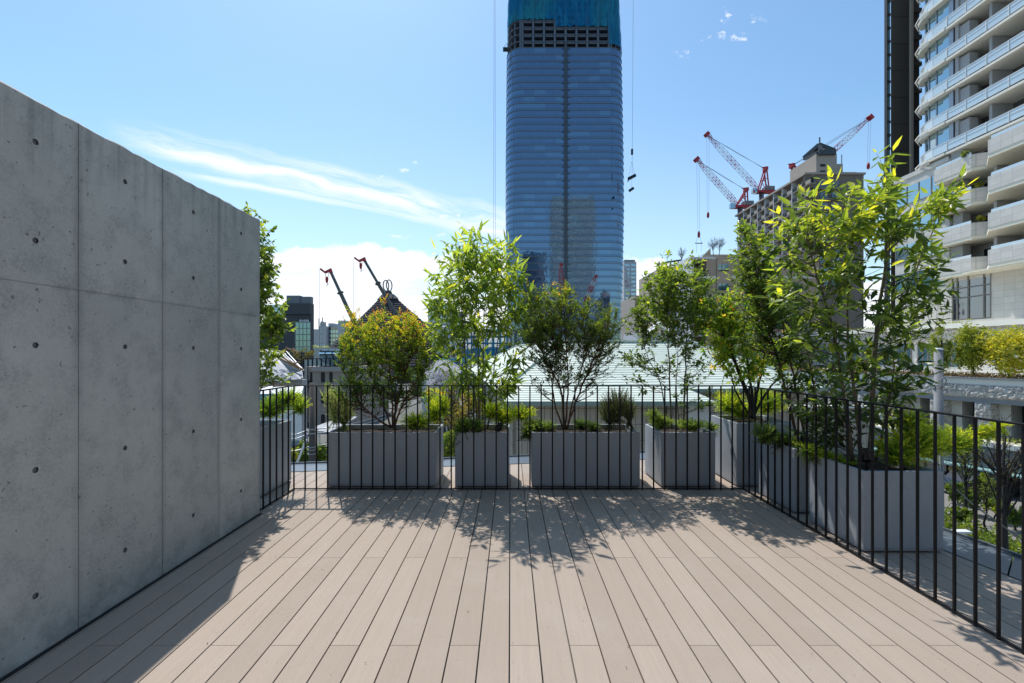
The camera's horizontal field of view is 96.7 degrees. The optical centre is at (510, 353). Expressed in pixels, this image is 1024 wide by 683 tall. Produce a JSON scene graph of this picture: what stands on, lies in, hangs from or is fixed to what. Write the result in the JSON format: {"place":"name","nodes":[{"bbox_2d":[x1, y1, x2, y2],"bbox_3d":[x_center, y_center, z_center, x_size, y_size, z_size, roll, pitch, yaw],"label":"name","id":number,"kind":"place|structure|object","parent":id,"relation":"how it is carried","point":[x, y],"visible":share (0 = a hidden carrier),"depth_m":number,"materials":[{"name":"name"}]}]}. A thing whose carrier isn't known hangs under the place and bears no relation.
{"place":"outdoors","nodes":[
{"label":"outdoors","id":0,"kind":"place"},
{"bbox_2d":[260,346,306,444],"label":"demolished house","id":1,"kind":"structure","parent":0,"point":[284,366],"depth_m":48.00,"materials":[{"name":"grey metal"}]},
{"bbox_2d":[303,417,356,443],"bbox_3d":[-16.063,7.915,41.000,2.520,3.591,6.000,0,0,0],"label":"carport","id":2,"kind":"object","parent":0,"point":[324,426],"visible":0.16,"depth_m":39.33,"materials":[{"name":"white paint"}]},
{"bbox_2d":[422,360,460,451],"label":"house","id":3,"kind":"structure","parent":0,"point":[424,407],"depth_m":36.40,"materials":[{"name":"grey"}]},
{"bbox_2d":[450,311,465,353],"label":"apartment block","id":4,"kind":"structure","parent":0,"point":[456,336],"depth_m":400.00,"materials":[{"name":"grey concrete"}]},
{"bbox_2d":[439,358,484,382],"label":"site deck","id":5,"kind":"structure","parent":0,"point":[454,359],"depth_m":120.00,"materials":[{"name":"blue"}]},
{"bbox_2d":[0,0,924,328],"label":"sky","id":6,"kind":"structure","parent":0,"point":[369,129],"materials":[{"name":"blue"}]},
{"bbox_2d":[465,328,507,357],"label":"netted building","id":7,"kind":"structure","parent":0,"point":[492,346],"depth_m":149.70,"materials":[{"name":"glass"}]},
{"bbox_2d":[503,0,623,348],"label":"skyscraper","id":8,"kind":"structure","parent":0,"point":[564,164],"depth_m":280.00,"materials":[{"name":"blue glass"}]},
{"bbox_2d":[622,260,635,300],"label":"residential tower","id":9,"kind":"structure","parent":0,"point":[629,276],"depth_m":420.00,"materials":[{"name":"white glass"}]},
{"bbox_2d":[621,295,638,339],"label":"pale terrace house","id":10,"kind":"structure","parent":0,"point":[627,305],"depth_m":100.55,"materials":[{"name":"beige concrete"}]},
{"bbox_2d":[627,101,635,191],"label":"hanging cable","id":11,"kind":"object","parent":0,"point":[630,178],"visible":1,"depth_m":261.78,"materials":[{"name":"black metal"}]},
{"bbox_2d":[471,340,829,454],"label":"green roof house","id":12,"kind":"structure","parent":0,"point":[660,351],"depth_m":20.57,"materials":[{"name":"metal"}]},
{"bbox_2d":[688,406,708,428],"bbox_3d":[7.264,3.190,17.505,0.827,2.640,0.170,0,0,0],"label":"service door","id":13,"kind":"structure","parent":12,"relation":"in","point":[703,413],"depth_m":17.50,"materials":[{"name":"grey"}]},
{"bbox_2d":[623,322,678,339],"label":"white gable house","id":14,"kind":"structure","parent":0,"point":[629,337],"depth_m":61.81,"materials":[{"name":"paint"}]},
{"bbox_2d":[291,369,1018,528],"bbox_3d":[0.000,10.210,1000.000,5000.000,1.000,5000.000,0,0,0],"label":"ground","id":15,"kind":"structure","parent":0,"point":[323,436],"depth_m":73.38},
{"bbox_2d":[260,386,303,439],"bbox_3d":[-20.017,4.882,38.002,7.030,4.004,4.004,0,0,0],"label":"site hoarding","id":16,"kind":"object","parent":15,"relation":"on","point":[298,423],"visible":0.2,"depth_m":36.00,"materials":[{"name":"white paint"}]},
{"bbox_2d":[260,295,313,376],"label":"charcoal building","id":17,"kind":"structure","parent":15,"relation":"on","point":[300,311],"depth_m":190.00,"materials":[{"name":"grey"}]},
{"bbox_2d":[289,348,314,365],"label":"brown tree","id":18,"kind":"object","parent":15,"relation":"on","point":[308,354],"visible":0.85,"depth_m":149.35,"materials":[{"name":"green plant"}]},
{"bbox_2d":[295,438,326,461],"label":"dark tree","id":19,"kind":"object","parent":15,"relation":"on","point":[321,451],"visible":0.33,"depth_m":18.98,"materials":[{"name":"green plant"}]},
{"bbox_2d":[314,329,317,359],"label":"white office","id":20,"kind":"structure","parent":15,"relation":"on","point":[316,337],"depth_m":306.00,"materials":[{"name":"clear glass"}]},
{"bbox_2d":[318,317,328,347],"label":"white office","id":21,"kind":"structure","parent":15,"relation":"on","point":[323,334],"depth_m":300.00,"materials":[{"name":"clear glass"}]},
{"bbox_2d":[328,323,337,345],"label":"glass office","id":22,"kind":"structure","parent":15,"relation":"on","point":[333,332],"depth_m":304.00,"materials":[{"name":"teal glass"}]},
{"bbox_2d":[291,383,385,461],"bbox_3d":[-7.366,5.442,19.154,1.205,8.536,6.200,0,0,36],"label":"utility pole","id":23,"kind":"object","parent":15,"relation":"on","point":[312,445],"visible":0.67,"depth_m":17.90,"materials":[{"name":"concrete"}]},
{"bbox_2d":[338,321,349,336],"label":"white office","id":24,"kind":"structure","parent":15,"relation":"on","point":[340,329],"depth_m":292.00,"materials":[{"name":"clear glass"}]},
{"bbox_2d":[302,348,388,427],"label":"grey apartment building","id":25,"kind":"structure","parent":15,"relation":"on","point":[323,369],"depth_m":59.50,"materials":[{"name":"grey concrete"}]},
{"bbox_2d":[320,268,408,397],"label":"mobile crane","id":26,"kind":"object","parent":15,"relation":"on","point":[340,293],"visible":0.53,"depth_m":99.77,"materials":[{"name":"black painted metal"},{"name":"dark grey metal"}]},
{"bbox_2d":[353,257,426,395],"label":"mobile crane","id":27,"kind":"object","parent":15,"relation":"on","point":[381,289],"visible":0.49,"depth_m":103.77,"materials":[{"name":"black painted metal"},{"name":"dark grey metal"}]},
{"bbox_2d":[317,279,463,381],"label":"pyramid hall","id":28,"kind":"structure","parent":15,"relation":"on","point":[395,302],"depth_m":162.12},
{"bbox_2d":[422,386,445,423],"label":"garden tree","id":29,"kind":"object","parent":15,"relation":"on","point":[435,394],"visible":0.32,"depth_m":26.91,"materials":[{"name":"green plant"}]},
{"bbox_2d":[426,361,459,446],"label":"cherry tree","id":30,"kind":"object","parent":15,"relation":"on","point":[438,376],"visible":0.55,"depth_m":31.74,"materials":[{"name":"grey plant"}]},
{"bbox_2d":[443,429,454,456],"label":"garden tree","id":31,"kind":"object","parent":15,"relation":"on","point":[447,439],"visible":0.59,"depth_m":14.78,"materials":[{"name":"green plant"}]},
{"bbox_2d":[433,382,481,430],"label":"garden tree","id":32,"kind":"object","parent":15,"relation":"on","point":[457,413],"visible":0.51,"depth_m":21.63,"materials":[{"name":"green plant"}]},
{"bbox_2d":[559,263,564,339],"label":"site crane","id":33,"kind":"object","parent":15,"relation":"on","point":[560,265],"visible":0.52,"depth_m":229.25,"materials":[{"name":"red metal"}]},
{"bbox_2d":[584,274,597,335],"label":"site crane","id":34,"kind":"object","parent":15,"relation":"on","point":[595,276],"visible":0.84,"depth_m":234.25,"materials":[{"name":"red metal"}]},
{"bbox_2d":[639,259,680,332],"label":"beige terrace wing","id":35,"kind":"structure","parent":15,"relation":"on","point":[641,280],"depth_m":84.71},
{"bbox_2d":[693,156,753,252],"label":"tower crane","id":36,"kind":"object","parent":15,"relation":"on","point":[745,204],"visible":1,"depth_m":249.27,"materials":[{"name":"red metal"}]},
{"bbox_2d":[703,131,774,217],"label":"tower crane","id":37,"kind":"object","parent":15,"relation":"on","point":[766,189],"visible":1,"depth_m":261.03,"materials":[{"name":"red metal"}]},
{"bbox_2d":[788,113,873,169],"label":"tower crane","id":38,"kind":"object","parent":15,"relation":"on","point":[870,117],"visible":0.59,"depth_m":239.73,"materials":[{"name":"red metal"}]},
{"bbox_2d":[794,405,869,447],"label":"tiled garden wall","id":39,"kind":"structure","parent":15,"relation":"on","point":[864,438],"depth_m":19.00,"materials":[{"name":"tile"}]},
{"bbox_2d":[884,0,921,370],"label":"dark stone wing","id":40,"kind":"structure","parent":15,"relation":"on","point":[906,37],"depth_m":56.00,"materials":[{"name":"black stone"}]},
{"bbox_2d":[786,318,1023,499],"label":"stone podium","id":41,"kind":"object","parent":15,"relation":"on","point":[997,398],"visible":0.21,"depth_m":34.84,"materials":[{"name":"white stone"}]},
{"bbox_2d":[897,344,911,364],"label":"terrace window","id":42,"kind":"structure","parent":41,"relation":"in","point":[909,352],"depth_m":50.27,"materials":[{"name":"blue glass"}]},
{"bbox_2d":[786,366,1023,378],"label":"ground cover","id":43,"kind":"object","parent":41,"relation":"on","point":[986,375],"visible":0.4,"depth_m":35.34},
{"bbox_2d":[917,344,933,365],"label":"terrace window","id":44,"kind":"structure","parent":41,"relation":"in","point":[926,357],"depth_m":48.22,"materials":[{"name":"blue glass"}]},
{"bbox_2d":[927,321,954,368],"bbox_3d":[34.039,-0.444,35.968,1.717,4.515,1.703,0,0,44],"label":"golden bush","id":45,"kind":"object","parent":41,"relation":"on","point":[947,348],"visible":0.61,"depth_m":35.83,"materials":[{"name":"green plant"}]},
{"bbox_2d":[894,0,1023,325],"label":"balcony tower","id":46,"kind":"structure","parent":41,"relation":"on","point":[971,76],"depth_m":45.76,"materials":[{"name":"grey concrete"}]},
{"bbox_2d":[895,245,905,264],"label":"strip window","id":47,"kind":"structure","parent":46,"relation":"in","point":[903,257],"depth_m":54.24,"materials":[{"name":"blue glass"}]},
{"bbox_2d":[906,183,918,203],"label":"strip window","id":48,"kind":"structure","parent":46,"relation":"in","point":[911,198],"depth_m":52.75,"materials":[{"name":"blue glass"}]},
{"bbox_2d":[918,177,930,199],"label":"strip window","id":49,"kind":"structure","parent":46,"relation":"in","point":[926,183],"depth_m":51.09,"materials":[{"name":"blue glass"}]},
{"bbox_2d":[919,210,930,229],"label":"strip window","id":50,"kind":"structure","parent":46,"relation":"in","point":[926,218],"depth_m":51.09,"materials":[{"name":"blue glass"}]},
{"bbox_2d":[926,125,948,158],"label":"curved window","id":51,"kind":"structure","parent":46,"relation":"in","point":[942,134],"depth_m":49.66,"materials":[{"name":"blue glass"}]},
{"bbox_2d":[926,94,948,131],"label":"curved window","id":52,"kind":"structure","parent":46,"relation":"in","point":[942,104],"depth_m":49.66,"materials":[{"name":"blue glass"}]},
{"bbox_2d":[926,63,948,95],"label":"curved window","id":53,"kind":"structure","parent":46,"relation":"in","point":[943,73],"depth_m":49.66,"materials":[{"name":"blue glass"}]},
{"bbox_2d":[926,32,948,66],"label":"curved window","id":54,"kind":"structure","parent":46,"relation":"in","point":[943,42],"depth_m":49.66,"materials":[{"name":"blue glass"}]},
{"bbox_2d":[926,1,948,32],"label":"curved window","id":55,"kind":"structure","parent":46,"relation":"in","point":[943,12],"depth_m":49.66,"materials":[{"name":"blue glass"}]},
{"bbox_2d":[952,273,990,320],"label":"tall window","id":56,"kind":"structure","parent":46,"relation":"in","point":[975,295],"depth_m":45.82,"materials":[{"name":"grey glass"}]},
{"bbox_2d":[949,318,991,376],"bbox_3d":[35.495,-0.461,34.948,2.719,4.576,2.949,0,0,43],"label":"golden bush","id":57,"kind":"object","parent":41,"relation":"on","point":[970,360],"visible":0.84,"depth_m":34.72,"materials":[{"name":"green plant"}]},
{"bbox_2d":[973,324,1023,377],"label":"golden bush","id":58,"kind":"object","parent":41,"relation":"on","point":[998,349],"visible":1,"depth_m":32.64,"materials":[{"name":"yellow plant"}]},
{"bbox_2d":[944,480,964,502],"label":"street shrub","id":59,"kind":"object","parent":15,"relation":"on","point":[948,487],"visible":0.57,"depth_m":28.96,"materials":[{"name":"green plant"}]},
{"bbox_2d":[899,348,1020,538],"bbox_3d":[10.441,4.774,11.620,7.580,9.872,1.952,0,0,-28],"label":"utility pole","id":60,"kind":"object","parent":15,"relation":"on","point":[938,397],"visible":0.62,"depth_m":13.90,"materials":[{"name":"white paint"}]},
{"bbox_2d":[957,489,982,513],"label":"street shrub","id":61,"kind":"object","parent":15,"relation":"on","point":[970,496],"visible":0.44,"depth_m":27.00,"materials":[{"name":"green plant"}]},
{"bbox_2d":[944,504,1020,557],"bbox_3d":[22.940,9.011,20.496,5.644,1.523,13.901,0,0,-7],"label":"hedge","id":62,"kind":"object","parent":15,"relation":"on","point":[1014,545],"visible":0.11,"depth_m":22.62,"materials":[{"name":"green plant"}]},
{"bbox_2d":[978,472,995,498],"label":"street shrub","id":63,"kind":"object","parent":15,"relation":"on","point":[982,479],"visible":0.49,"depth_m":29.97,"materials":[{"name":"green plant"}]},
{"bbox_2d":[978,492,1012,518],"bbox_3d":[27.786,8.794,25.933,1.267,1.887,1.394,0,0,0],"label":"street shrub","id":64,"kind":"object","parent":15,"relation":"on","point":[993,506],"visible":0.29,"depth_m":26.12,"materials":[{"name":"green plant"}]},
{"bbox_2d":[1007,502,1020,530],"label":"street shrub","id":65,"kind":"object","parent":15,"relation":"on","point":[1014,517],"visible":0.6,"depth_m":24.34,"materials":[{"name":"green plant"}]},
{"bbox_2d":[291,451,1020,682],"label":"terrace building","id":66,"kind":"structure","parent":0,"point":[1010,566],"depth_m":3.47,"materials":[{"name":"paint"}]},
{"bbox_2d":[1,460,1023,682],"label":"deck","id":67,"kind":"structure","parent":66,"relation":"on","point":[701,586],"depth_m":2.77,"materials":[{"name":"beige wood"}]},
{"bbox_2d":[0,81,261,682],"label":"concrete wall","id":68,"kind":"structure","parent":67,"relation":"on","point":[129,371],"depth_m":2.68,"materials":[{"name":"grey concrete"}]},
{"bbox_2d":[260,420,290,496],"bbox_3d":[-2.949,1.146,5.050,0.702,0.716,0.700,0,0,0],"label":"planter","id":69,"kind":"object","parent":67,"relation":"on","point":[273,455],"visible":0.2,"depth_m":5.03,"materials":[{"name":"concrete"}]},
{"bbox_2d":[241,201,297,392],"bbox_3d":[-2.835,-0.415,4.982,1.063,2.495,0.726,0,0,0],"label":"broadleaf tree","id":70,"kind":"object","parent":69,"relation":"in","point":[272,327],"visible":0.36,"depth_m":4.95,"materials":[{"name":"green plant"}]},
{"bbox_2d":[260,387,310,419],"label":"golden juniper","id":71,"kind":"object","parent":69,"relation":"in","point":[298,406],"visible":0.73,"depth_m":5.06,"materials":[{"name":"green plant"}]},
{"bbox_2d":[328,424,442,485],"bbox_3d":[-1.452,1.197,5.408,1.227,0.614,0.584,0,0,0],"label":"planter","id":72,"kind":"object","parent":67,"relation":"on","point":[378,456],"visible":0.83,"depth_m":5.12,"materials":[{"name":"grey concrete"}]},
{"bbox_2d":[319,383,355,431],"bbox_3d":[-2.049,0.657,5.452,0.409,0.653,0.392,0,0,0],"label":"grey rosemary","id":73,"kind":"object","parent":72,"relation":"on","point":[333,408],"visible":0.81,"depth_m":5.40,"materials":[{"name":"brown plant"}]},
{"bbox_2d":[323,294,443,427],"bbox_3d":[-1.530,0.091,5.358,1.544,1.606,0.961,0,0,0],"label":"myrtle shrub","id":74,"kind":"object","parent":72,"relation":"in","point":[406,333],"visible":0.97,"depth_m":5.23,"materials":[{"name":"green plant"}]},
{"bbox_2d":[397,393,453,431],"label":"golden juniper","id":75,"kind":"object","parent":72,"relation":"on","point":[434,415],"visible":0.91,"depth_m":5.35,"materials":[{"name":"green plant"}]},
{"bbox_2d":[455,424,509,485],"bbox_3d":[-0.318,1.197,5.418,0.612,0.614,0.604,0,0,0],"label":"planter","id":76,"kind":"object","parent":67,"relation":"on","point":[490,459],"visible":0.69,"depth_m":5.12,"materials":[{"name":"grey concrete"}]},
{"bbox_2d":[449,416,487,447],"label":"creeping juniper","id":77,"kind":"object","parent":76,"relation":"in","point":[478,426],"visible":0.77,"depth_m":5.15,"materials":[{"name":"green plant"}]},
{"bbox_2d":[420,219,551,428],"bbox_3d":[-0.293,-0.293,5.237,1.558,2.410,1.592,0,0,0],"label":"slender leaf tree","id":78,"kind":"object","parent":76,"relation":"in","point":[487,283],"visible":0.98,"depth_m":5.11,"materials":[{"name":"green plant"}]},
{"bbox_2d":[480,398,538,426],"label":"golden juniper","id":79,"kind":"object","parent":76,"relation":"in","point":[502,414],"visible":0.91,"depth_m":5.40,"materials":[{"name":"green plant"}]},
{"bbox_2d":[531,424,639,485],"bbox_3d":[0.849,1.197,5.418,1.217,0.614,0.604,0,0,0],"label":"planter","id":80,"kind":"object","parent":67,"relation":"on","point":[580,458],"visible":0.73,"depth_m":5.12,"materials":[{"name":"concrete"}]},
{"bbox_2d":[515,417,556,442],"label":"creeping juniper","id":81,"kind":"object","parent":80,"relation":"in","point":[535,426],"visible":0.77,"depth_m":5.26,"materials":[{"name":"green plant"}]},
{"bbox_2d":[511,278,625,429],"bbox_3d":[0.696,-0.007,5.358,1.402,1.841,0.998,0,0,0],"label":"evergreen bush","id":82,"kind":"object","parent":80,"relation":"in","point":[592,334],"visible":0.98,"depth_m":5.24,"materials":[{"name":"green plant"}]},
{"bbox_2d":[571,417,604,431],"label":"creeping juniper","id":83,"kind":"object","parent":80,"relation":"in","point":[580,424],"visible":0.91,"depth_m":5.41,"materials":[{"name":"green plant"}]},
{"bbox_2d":[595,386,637,431],"bbox_3d":[1.256,0.689,5.402,0.524,0.635,0.393,0,0,0],"label":"rosemary bush","id":84,"kind":"object","parent":80,"relation":"in","point":[614,409],"visible":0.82,"depth_m":5.36,"materials":[{"name":"green plant"}]},
{"bbox_2d":[260,385,1023,654],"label":"deck railing","id":85,"kind":"object","parent":67,"relation":"on","point":[997,634],"visible":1,"depth_m":4.18,"materials":[{"name":"black metal"}]},
{"bbox_2d":[645,424,714,485],"bbox_3d":[2.001,1.197,5.429,0.610,0.614,0.626,0,0,0],"label":"planter","id":86,"kind":"object","parent":67,"relation":"on","point":[681,457],"visible":0.75,"depth_m":5.12,"materials":[{"name":"concrete"}]},
{"bbox_2d":[617,249,722,428],"bbox_3d":[1.910,-0.146,5.324,1.405,2.112,1.119,0,0,0],"label":"three stemmed tree","id":87,"kind":"object","parent":86,"relation":"in","point":[671,303],"visible":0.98,"depth_m":5.22,"materials":[{"name":"green plant"}]},
{"bbox_2d":[643,407,719,437],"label":"creeping juniper","id":88,"kind":"object","parent":86,"relation":"in","point":[659,422],"visible":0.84,"depth_m":5.31,"materials":[{"name":"green plant"}]},
{"bbox_2d":[711,415,795,485],"bbox_3d":[2.887,1.145,5.466,0.666,0.716,0.667,0,0,0],"label":"planter","id":89,"kind":"object","parent":67,"relation":"on","point":[737,450],"visible":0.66,"depth_m":5.19,"materials":[{"name":"concrete"}]},
{"bbox_2d":[692,273,797,418],"bbox_3d":[2.791,-0.123,5.431,1.389,1.836,0.980,0,0,0],"label":"maple like tree","id":90,"kind":"object","parent":89,"relation":"in","point":[725,324],"visible":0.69,"depth_m":5.34,"materials":[{"name":"green plant"}]},
{"bbox_2d":[712,388,787,420],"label":"golden juniper","id":91,"kind":"object","parent":89,"relation":"on","point":[737,408],"visible":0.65,"depth_m":5.60,"materials":[{"name":"green plant"}]},
{"bbox_2d":[758,436,857,511],"bbox_3d":[2.968,1.199,4.588,0.604,0.608,0.625,0,0,0],"label":"planter","id":92,"kind":"object","parent":67,"relation":"on","point":[802,488],"visible":0.34,"depth_m":4.41,"materials":[{"name":"concrete"}]},
{"bbox_2d":[750,422,811,454],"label":"creeping juniper","id":93,"kind":"object","parent":92,"relation":"in","point":[765,434],"visible":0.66,"depth_m":4.47,"materials":[{"name":"green plant"}]},
{"bbox_2d":[712,218,850,443],"bbox_3d":[2.761,-0.189,4.564,1.487,2.366,0.691,0,0,-8],"label":"dense evergreen tree","id":94,"kind":"object","parent":92,"relation":"on","point":[766,326],"visible":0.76,"depth_m":4.47,"materials":[{"name":"green plant"}]},
{"bbox_2d":[810,453,942,550],"bbox_3d":[2.973,1.198,3.754,0.603,0.610,0.632,0,0,0],"label":"planter","id":95,"kind":"object","parent":67,"relation":"on","point":[925,509],"visible":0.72,"depth_m":3.44,"materials":[{"name":"concrete"}]},
{"bbox_2d":[792,440,857,466],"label":"creeping juniper","id":96,"kind":"object","parent":95,"relation":"in","point":[811,452],"visible":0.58,"depth_m":3.95,"materials":[{"name":"green plant"}]},
{"bbox_2d":[752,136,978,460],"bbox_3d":[2.875,-0.328,3.736,2.056,2.478,1.062,0,0,0],"label":"leaved tree","id":97,"kind":"object","parent":95,"relation":"in","point":[846,229],"visible":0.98,"depth_m":3.64,"materials":[{"name":"green plant"}]},
{"bbox_2d":[861,448,870,470],"bbox_3d":[2.824,0.841,3.612,0.082,0.179,0.112,0,0,23],"label":"garden spotlight","id":98,"kind":"object","parent":95,"relation":"on","point":[865,455],"visible":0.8,"depth_m":3.59,"materials":[{"name":"black metal"}]},
{"bbox_2d":[874,404,986,468],"bbox_3d":[3.401,0.688,3.703,0.832,0.542,0.498,0,0,0],"label":"golden juniper","id":99,"kind":"object","parent":95,"relation":"on","point":[944,439],"visible":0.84,"depth_m":3.63,"materials":[{"name":"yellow plant"}]},
{"bbox_2d":[965,421,1012,448],"bbox_3d":[3.789,0.641,3.610,0.379,0.231,0.170,0,0,0],"label":"juniper branch","id":100,"kind":"object","parent":99,"relation":"attached to","point":[989,432],"visible":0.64,"depth_m":3.58,"materials":[{"name":"green plant"}]},
{"bbox_2d":[674,248,818,367],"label":"beige apartment building","id":101,"kind":"structure","parent":0,"point":[715,265],"depth_m":71.00,"materials":[{"name":"concrete"}]},
{"bbox_2d":[718,264,728,270],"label":"window","id":102,"kind":"structure","parent":101,"relation":"in","point":[721,267],"depth_m":70.62,"materials":[{"name":"teal glass"}]},
{"bbox_2d":[735,137,865,367],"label":"brown apartment building","id":103,"kind":"structure","parent":0,"point":[819,157],"depth_m":128.00,"materials":[{"name":"concrete"}]},
{"bbox_2d":[944,489,1020,542],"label":"pavement","id":104,"kind":"structure","parent":0,"point":[981,515],"depth_m":26.93,"materials":[{"name":"grey concrete"}]},
{"bbox_2d":[945,448,983,508],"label":"bare street tree","id":105,"kind":"object","parent":104,"relation":"on","point":[964,465],"visible":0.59,"depth_m":25.94,"materials":[{"name":"brown plant"}]},
{"bbox_2d":[944,470,1018,494],"bbox_3d":[31.663,8.851,31.025,4.200,1.402,1.750,0,0,0],"label":"parked car","id":106,"kind":"object","parent":104,"relation":"on","point":[948,476],"visible":0.1,"depth_m":30.67,"materials":[{"name":"grey paint"}]},
{"label":"road","id":107,"kind":"structure","parent":0,"visible":0},
{"bbox_2d":[949,506,978,524],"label":"street shrub","id":108,"kind":"object","parent":107,"relation":"on","point":[962,512],"visible":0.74,"depth_m":24.86,"materials":[{"name":"green plant"}]},
{"bbox_2d":[967,473,1001,535],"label":"bare street tree","id":109,"kind":"object","parent":107,"relation":"on","point":[985,493],"visible":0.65,"depth_m":24.00,"materials":[{"name":"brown plant"}]},
{"bbox_2d":[966,414,1020,549],"bbox_3d":[18.856,5.977,17.508,2.266,7.474,2.644,0,0,0],"label":"bare street tree","id":110,"kind":"object","parent":107,"relation":"on","point":[1006,499],"visible":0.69,"depth_m":17.43,"materials":[{"name":"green plant"}]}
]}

